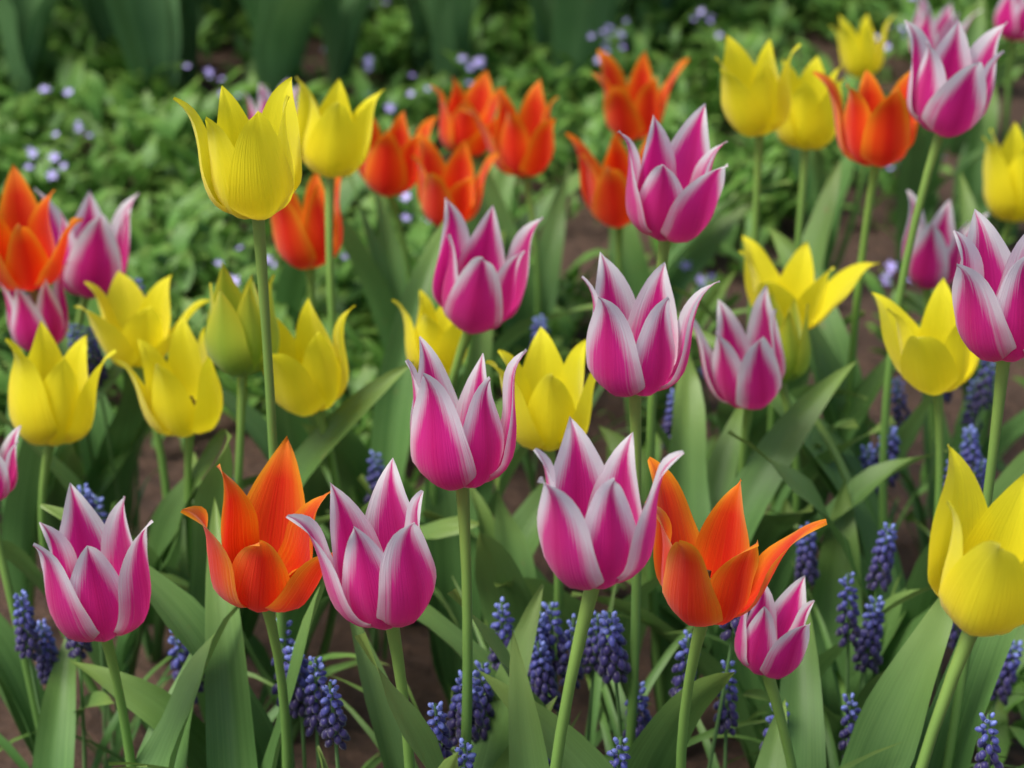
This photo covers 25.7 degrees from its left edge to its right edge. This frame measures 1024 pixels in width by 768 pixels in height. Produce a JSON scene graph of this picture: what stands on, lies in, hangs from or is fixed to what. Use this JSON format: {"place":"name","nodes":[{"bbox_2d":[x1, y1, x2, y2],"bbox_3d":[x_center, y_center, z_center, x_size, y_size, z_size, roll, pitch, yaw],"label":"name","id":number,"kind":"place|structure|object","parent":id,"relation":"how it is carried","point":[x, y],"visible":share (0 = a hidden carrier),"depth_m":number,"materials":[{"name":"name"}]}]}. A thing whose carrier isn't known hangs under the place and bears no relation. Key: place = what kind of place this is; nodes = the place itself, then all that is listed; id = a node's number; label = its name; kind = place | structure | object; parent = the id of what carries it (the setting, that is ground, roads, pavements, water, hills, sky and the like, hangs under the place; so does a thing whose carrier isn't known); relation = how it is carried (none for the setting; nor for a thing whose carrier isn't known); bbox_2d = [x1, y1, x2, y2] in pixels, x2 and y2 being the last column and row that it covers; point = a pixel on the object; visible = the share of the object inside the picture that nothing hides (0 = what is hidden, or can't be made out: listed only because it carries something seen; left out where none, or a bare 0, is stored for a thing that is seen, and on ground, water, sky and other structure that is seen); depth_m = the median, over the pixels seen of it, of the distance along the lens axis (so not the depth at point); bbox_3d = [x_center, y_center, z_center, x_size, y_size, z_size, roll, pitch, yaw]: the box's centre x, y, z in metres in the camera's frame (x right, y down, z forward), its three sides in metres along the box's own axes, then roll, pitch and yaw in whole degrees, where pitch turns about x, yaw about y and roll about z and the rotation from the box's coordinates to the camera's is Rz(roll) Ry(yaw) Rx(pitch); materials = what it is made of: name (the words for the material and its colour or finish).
{"place":"outdoors","nodes":[
{"label":"outdoors","id":0,"kind":"place"},
{"bbox_2d":[0,0,1023,767],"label":"soil","id":1,"kind":"structure","parent":0,"point":[584,234],"depth_m":2.28,"materials":[{"name":"brown soil"}]},
{"bbox_2d":[0,425,113,757],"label":"tulip","id":2,"kind":"object","parent":1,"relation":"on","point":[17,694],"visible":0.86,"depth_m":1.67,"materials":[{"name":"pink plant"}]},
{"bbox_2d":[0,262,124,636],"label":"tulip","id":3,"kind":"object","parent":1,"relation":"on","point":[19,501],"visible":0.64,"depth_m":1.85,"materials":[{"name":"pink plant"}]},
{"bbox_2d":[0,164,177,550],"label":"tulip","id":4,"kind":"object","parent":1,"relation":"on","point":[32,257],"visible":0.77,"depth_m":1.83,"materials":[{"name":"orange plant"}]},
{"bbox_2d":[0,589,182,767],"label":"muscari plant","id":5,"kind":"object","parent":1,"relation":"on","point":[44,656],"visible":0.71,"depth_m":1.61,"materials":[{"name":"blue plant"}]},
{"bbox_2d":[67,277,158,536],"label":"muscari plant","id":6,"kind":"object","parent":1,"relation":"on","point":[103,376],"visible":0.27,"depth_m":1.92,"materials":[{"name":"green plant"}]},
{"bbox_2d":[2,321,225,735],"bbox_3d":[-0.325,0.119,1.755,0.211,0.351,0.090,-8,27,-15],"label":"tulip","id":7,"kind":"object","parent":1,"relation":"on","point":[52,391],"visible":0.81,"depth_m":1.71,"materials":[{"name":"yellow plant"}]},
{"bbox_2d":[34,188,207,527],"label":"tulip","id":8,"kind":"object","parent":1,"relation":"on","point":[97,249],"visible":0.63,"depth_m":1.93,"materials":[{"name":"pink plant"}]},
{"bbox_2d":[0,271,258,661],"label":"tulip","id":9,"kind":"object","parent":1,"relation":"on","point":[131,314],"visible":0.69,"depth_m":1.82,"materials":[{"name":"yellow plant"}]},
{"bbox_2d":[33,483,238,767],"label":"tulip","id":10,"kind":"object","parent":1,"relation":"on","point":[96,575],"visible":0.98,"depth_m":1.41,"materials":[{"name":"pink plant"}]},
{"bbox_2d":[0,483,273,767],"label":"muscari plant","id":11,"kind":"object","parent":1,"relation":"on","point":[90,497],"visible":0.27,"depth_m":1.73,"materials":[{"name":"green plant"}]},
{"bbox_2d":[40,77,301,767],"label":"tulip","id":12,"kind":"object","parent":1,"relation":"on","point":[251,168],"visible":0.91,"depth_m":1.37,"materials":[{"name":"yellow plant"}]},
{"bbox_2d":[60,315,329,657],"bbox_3d":[-0.217,0.127,1.742,0.248,0.347,0.094,10,28,19],"label":"tulip","id":13,"kind":"object","parent":1,"relation":"on","point":[180,394],"visible":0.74,"depth_m":1.70,"materials":[{"name":"yellow plant"}]},
{"bbox_2d":[76,629,392,761],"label":"muscari plant","id":14,"kind":"object","parent":1,"relation":"on","point":[177,665],"visible":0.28,"depth_m":1.63,"materials":[{"name":"green plant"}]},
{"bbox_2d":[164,173,342,555],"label":"tulip","id":15,"kind":"object","parent":1,"relation":"on","point":[298,232],"visible":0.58,"depth_m":1.93,"materials":[{"name":"orange plant"}]},
{"bbox_2d":[181,436,332,767],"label":"tulip","id":16,"kind":"object","parent":1,"relation":"on","point":[259,544],"visible":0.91,"depth_m":1.38,"materials":[{"name":"orange plant"}]},
{"bbox_2d":[180,263,413,724],"bbox_3d":[-0.209,0.106,1.722,0.214,0.401,0.173,14,29,26],"label":"tulip","id":17,"kind":"object","parent":1,"relation":"on","point":[233,340],"visible":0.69,"depth_m":1.67,"materials":[{"name":"green plant"}]},
{"bbox_2d":[232,478,388,710],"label":"muscari plant","id":18,"kind":"object","parent":1,"relation":"on","point":[263,695],"visible":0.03,"depth_m":1.75,"materials":[{"name":"green plant"}]},
{"bbox_2d":[161,298,479,742],"bbox_3d":[-0.153,0.119,1.728,0.269,0.375,0.092,3,26,6],"label":"tulip","id":19,"kind":"object","parent":1,"relation":"on","point":[310,369],"visible":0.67,"depth_m":1.68,"materials":[{"name":"yellow plant"}]},
{"bbox_2d":[303,656,349,767],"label":"muscari plant","id":20,"kind":"object","parent":1,"relation":"on","point":[317,719],"visible":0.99,"depth_m":1.43,"materials":[{"name":"blue plant"}]},
{"bbox_2d":[271,620,381,767],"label":"muscari plant","id":21,"kind":"object","parent":1,"relation":"on","point":[297,706],"visible":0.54,"depth_m":1.50,"materials":[{"name":"blue plant"}]},
{"bbox_2d":[241,79,419,329],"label":"tulip","id":22,"kind":"object","parent":1,"relation":"on","point":[291,290],"visible":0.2,"depth_m":2.34,"materials":[{"name":"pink plant"}]},
{"bbox_2d":[296,77,443,504],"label":"tulip","id":23,"kind":"object","parent":1,"relation":"on","point":[335,136],"visible":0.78,"depth_m":1.87,"materials":[{"name":"yellow plant"}]},
{"bbox_2d":[286,458,458,767],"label":"tulip","id":24,"kind":"object","parent":1,"relation":"on","point":[378,569],"visible":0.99,"depth_m":1.26,"materials":[{"name":"pink plant"}]},
{"bbox_2d":[312,450,457,660],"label":"muscari plant","id":25,"kind":"object","parent":1,"relation":"on","point":[373,478],"visible":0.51,"depth_m":1.84,"materials":[{"name":"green plant"}]},
{"bbox_2d":[341,111,437,349],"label":"tulip","id":26,"kind":"object","parent":1,"relation":"on","point":[388,168],"visible":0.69,"depth_m":2.17,"materials":[{"name":"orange plant"}]},
{"bbox_2d":[0,0,807,106],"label":"background foliage","id":27,"kind":"object","parent":1,"relation":"on","point":[151,35],"visible":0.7,"depth_m":3.11,"materials":[{"name":"green plant"}]},
{"bbox_2d":[317,654,494,767],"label":"muscari plant","id":28,"kind":"object","parent":1,"relation":"on","point":[480,700],"visible":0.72,"depth_m":1.48,"materials":[{"name":"blue plant"}]},
{"bbox_2d":[326,290,527,532],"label":"tulip","id":29,"kind":"object","parent":1,"relation":"on","point":[438,331],"visible":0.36,"depth_m":1.79,"materials":[{"name":"yellow plant"}]},
{"bbox_2d":[318,576,583,745],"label":"muscari plant","id":30,"kind":"object","parent":1,"relation":"on","point":[543,683],"visible":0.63,"depth_m":1.53,"materials":[{"name":"blue plant"}]},
{"bbox_2d":[358,198,545,719],"bbox_3d":[-0.032,0.066,1.754,0.185,0.447,0.129,0,26,0],"label":"tulip","id":31,"kind":"object","parent":1,"relation":"on","point":[479,284],"visible":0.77,"depth_m":1.69,"materials":[{"name":"pink plant"}]},
{"bbox_2d":[350,336,557,767],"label":"tulip","id":32,"kind":"object","parent":1,"relation":"on","point":[464,443],"visible":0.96,"depth_m":1.37,"materials":[{"name":"pink plant"}]},
{"bbox_2d":[417,79,569,363],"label":"tulip","id":33,"kind":"object","parent":1,"relation":"on","point":[523,145],"visible":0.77,"depth_m":2.21,"materials":[{"name":"orange plant"}]},
{"bbox_2d":[411,134,592,395],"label":"tulip","id":34,"kind":"object","parent":1,"relation":"on","point":[455,184],"visible":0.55,"depth_m":2.09,"materials":[{"name":"orange plant"}]},
{"bbox_2d":[427,670,580,767],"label":"muscari plant","id":35,"kind":"object","parent":1,"relation":"on","point":[447,733],"visible":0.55,"depth_m":1.40,"materials":[{"name":"blue plant"}]},
{"bbox_2d":[0,0,1023,767],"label":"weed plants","id":36,"kind":"object","parent":1,"relation":"on","point":[188,238],"visible":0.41,"depth_m":2.92,"materials":[{"name":"green plant"}]},
{"bbox_2d":[430,70,600,330],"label":"tulip","id":37,"kind":"object","parent":1,"relation":"on","point":[457,126],"visible":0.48,"depth_m":2.26,"materials":[{"name":"orange plant"}]},
{"bbox_2d":[354,417,683,767],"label":"tulip","id":38,"kind":"object","parent":1,"relation":"on","point":[596,524],"visible":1,"depth_m":1.20,"materials":[{"name":"pink plant"}]},
{"bbox_2d":[32,0,1023,767],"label":"tulip foliage bed","id":39,"kind":"object","parent":1,"relation":"on","point":[54,746],"visible":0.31,"depth_m":1.72,"materials":[{"name":"green plant"}]},
{"bbox_2d":[469,326,595,710],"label":"tulip","id":40,"kind":"object","parent":1,"relation":"on","point":[552,395],"visible":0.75,"depth_m":1.60,"materials":[{"name":"yellow plant"}]},
{"bbox_2d":[485,597,648,760],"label":"muscari plant","id":41,"kind":"object","parent":1,"relation":"on","point":[506,628],"visible":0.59,"depth_m":1.53,"materials":[{"name":"blue plant"}]},
{"bbox_2d":[417,252,733,767],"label":"tulip","id":42,"kind":"object","parent":1,"relation":"on","point":[638,347],"visible":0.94,"depth_m":1.42,"materials":[{"name":"pink plant"}]},
{"bbox_2d":[450,610,750,767],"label":"muscari plant","id":43,"kind":"object","parent":1,"relation":"on","point":[612,655],"visible":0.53,"depth_m":1.48,"materials":[{"name":"blue plant"}]},
{"bbox_2d":[492,314,715,492],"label":"muscari plant","id":44,"kind":"object","parent":1,"relation":"on","point":[530,468],"visible":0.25,"depth_m":2.11,"materials":[{"name":"green plant"}]},
{"bbox_2d":[582,643,651,767],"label":"muscari plant","id":45,"kind":"object","parent":1,"relation":"on","point":[642,722],"visible":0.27,"depth_m":1.63,"materials":[{"name":"green plant"}]},
{"bbox_2d":[607,736,630,767],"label":"muscari plant","id":46,"kind":"object","parent":1,"relation":"on","point":[619,757],"visible":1,"depth_m":1.40,"materials":[{"name":"blue plant"}]},
{"bbox_2d":[475,457,826,767],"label":"tulip","id":47,"kind":"object","parent":1,"relation":"on","point":[717,569],"visible":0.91,"depth_m":1.31,"materials":[{"name":"orange plant"}]},
{"bbox_2d":[540,584,766,748],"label":"muscari plant","id":48,"kind":"object","parent":1,"relation":"on","point":[592,653],"visible":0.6,"depth_m":1.56,"materials":[{"name":"green plant"}]},
{"bbox_2d":[565,132,747,448],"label":"tulip","id":49,"kind":"object","parent":1,"relation":"on","point":[603,188],"visible":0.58,"depth_m":2.10,"materials":[{"name":"orange plant"}]},
{"bbox_2d":[646,389,674,563],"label":"muscari plant","id":50,"kind":"object","parent":1,"relation":"on","point":[667,425],"visible":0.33,"depth_m":1.83,"materials":[{"name":"blue plant"}]},
{"bbox_2d":[592,49,790,312],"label":"tulip","id":51,"kind":"object","parent":1,"relation":"on","point":[635,105],"visible":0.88,"depth_m":2.34,"materials":[{"name":"orange plant"}]},
{"bbox_2d":[677,660,789,767],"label":"muscari plant","id":52,"kind":"object","parent":1,"relation":"on","point":[726,722],"visible":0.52,"depth_m":1.52,"materials":[{"name":"blue plant"}]},
{"bbox_2d":[576,293,895,554],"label":"tulip","id":53,"kind":"object","parent":1,"relation":"on","point":[772,528],"visible":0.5,"depth_m":1.79,"materials":[{"name":"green plant"}]},
{"bbox_2d":[618,103,855,711],"bbox_3d":[0.152,0.033,1.706,0.121,0.547,0.249,17,31,30],"label":"tulip","id":54,"kind":"object","parent":1,"relation":"on","point":[674,186],"visible":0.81,"depth_m":1.73,"materials":[{"name":"pink plant"}]},
{"bbox_2d":[614,630,903,767],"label":"muscari plant","id":55,"kind":"object","parent":1,"relation":"on","point":[676,681],"visible":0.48,"depth_m":1.47,"materials":[{"name":"blue plant"}]},
{"bbox_2d":[672,55,864,390],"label":"tulip","id":56,"kind":"object","parent":1,"relation":"on","point":[807,126],"visible":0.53,"depth_m":2.03,"materials":[{"name":"yellow plant"}]},
{"bbox_2d":[599,286,954,740],"bbox_3d":[0.194,0.110,1.738,0.279,0.380,0.104,6,27,11],"label":"tulip","id":57,"kind":"object","parent":1,"relation":"on","point":[743,371],"visible":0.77,"depth_m":1.69,"materials":[{"name":"pink plant"}]},
{"bbox_2d":[596,521,958,727],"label":"muscari plant","id":58,"kind":"object","parent":1,"relation":"on","point":[808,568],"visible":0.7,"depth_m":1.69,"materials":[{"name":"green plant"}]},
{"bbox_2d":[690,35,867,477],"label":"tulip","id":59,"kind":"object","parent":1,"relation":"on","point":[756,101],"visible":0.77,"depth_m":1.91,"materials":[{"name":"yellow plant"}]},
{"bbox_2d":[706,522,902,767],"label":"muscari plant","id":60,"kind":"object","parent":1,"relation":"on","point":[877,575],"visible":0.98,"depth_m":1.62,"materials":[{"name":"blue plant"}]},
{"bbox_2d":[760,671,860,767],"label":"muscari plant","id":61,"kind":"object","parent":1,"relation":"on","point":[848,718],"visible":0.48,"depth_m":1.52,"materials":[{"name":"blue plant"}]},
{"bbox_2d":[743,13,895,282],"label":"tulip","id":62,"kind":"object","parent":1,"relation":"on","point":[861,53],"visible":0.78,"depth_m":2.50,"materials":[{"name":"yellow plant"}]},
{"bbox_2d":[739,235,920,526],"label":"tulip","id":63,"kind":"object","parent":1,"relation":"on","point":[822,297],"visible":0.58,"depth_m":1.89,"materials":[{"name":"yellow plant"}]},
{"bbox_2d":[734,575,952,767],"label":"tulip","id":64,"kind":"object","parent":1,"relation":"on","point":[773,642],"visible":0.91,"depth_m":1.46,"materials":[{"name":"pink plant"}]},
{"bbox_2d":[768,70,932,558],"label":"tulip","id":65,"kind":"object","parent":1,"relation":"on","point":[876,129],"visible":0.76,"depth_m":1.86,"materials":[{"name":"orange plant"}]},
{"bbox_2d":[728,277,979,635],"bbox_3d":[0.269,0.115,1.708,0.182,0.398,0.148,11,28,21],"label":"tulip","id":66,"kind":"object","parent":1,"relation":"on","point":[935,356],"visible":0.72,"depth_m":1.67,"materials":[{"name":"yellow plant"}]},
{"bbox_2d":[766,426,947,620],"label":"muscari plant","id":67,"kind":"object","parent":1,"relation":"on","point":[894,443],"visible":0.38,"depth_m":1.85,"materials":[{"name":"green plant"}]},
{"bbox_2d":[692,18,1023,590],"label":"tulip","id":68,"kind":"object","parent":1,"relation":"on","point":[951,83],"visible":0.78,"depth_m":1.69,"materials":[{"name":"pink plant"}]},
{"bbox_2d":[791,561,1019,767],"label":"muscari plant","id":69,"kind":"object","parent":1,"relation":"on","point":[869,638],"visible":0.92,"depth_m":1.62,"materials":[{"name":"blue plant"}]},
{"bbox_2d":[825,361,995,555],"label":"muscari plant","id":70,"kind":"object","parent":1,"relation":"on","point":[975,406],"visible":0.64,"depth_m":1.98,"materials":[{"name":"blue plant"}]},
{"bbox_2d":[895,0,985,271],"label":"tulip","id":71,"kind":"object","parent":1,"relation":"on","point":[912,163],"visible":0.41,"depth_m":2.56,"materials":[{"name":"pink plant"}]},
{"bbox_2d":[902,424,983,586],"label":"muscari plant","id":72,"kind":"object","parent":1,"relation":"on","point":[969,456],"visible":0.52,"depth_m":1.81,"materials":[{"name":"blue plant"}]},
{"bbox_2d":[894,122,1023,449],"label":"tulip","id":73,"kind":"object","parent":1,"relation":"on","point":[1003,178],"visible":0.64,"depth_m":2.09,"materials":[{"name":"yellow plant"}]},
{"bbox_2d":[936,459,986,691],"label":"muscari plant","id":74,"kind":"object","parent":1,"relation":"on","point":[981,472],"visible":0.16,"depth_m":1.76,"materials":[{"name":"green plant"}]},
{"bbox_2d":[901,189,1023,522],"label":"tulip","id":75,"kind":"object","parent":1,"relation":"on","point":[935,258],"visible":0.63,"depth_m":1.96,"materials":[{"name":"pink plant"}]},
{"bbox_2d":[912,209,1023,767],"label":"tulip","id":76,"kind":"object","parent":1,"relation":"on","point":[988,293],"visible":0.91,"depth_m":1.38,"materials":[{"name":"pink plant"}]},
{"bbox_2d":[915,444,1023,767],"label":"tulip","id":77,"kind":"object","parent":1,"relation":"on","point":[976,565],"visible":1,"depth_m":1.16,"materials":[{"name":"yellow plant"}]},
{"bbox_2d":[926,622,1023,767],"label":"muscari plant","id":78,"kind":"object","parent":1,"relation":"on","point":[1006,680],"visible":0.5,"depth_m":1.64,"materials":[{"name":"blue plant"}]},
{"bbox_2d":[974,712,1003,767],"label":"muscari plant","id":79,"kind":"object","parent":1,"relation":"on","point":[993,749],"visible":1,"depth_m":1.41,"materials":[{"name":"blue plant"}]},
{"bbox_2d":[994,0,1023,235],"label":"tulip","id":80,"kind":"object","parent":1,"relation":"on","point":[1011,12],"visible":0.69,"depth_m":2.57,"materials":[{"name":"pink plant"}]}
]}

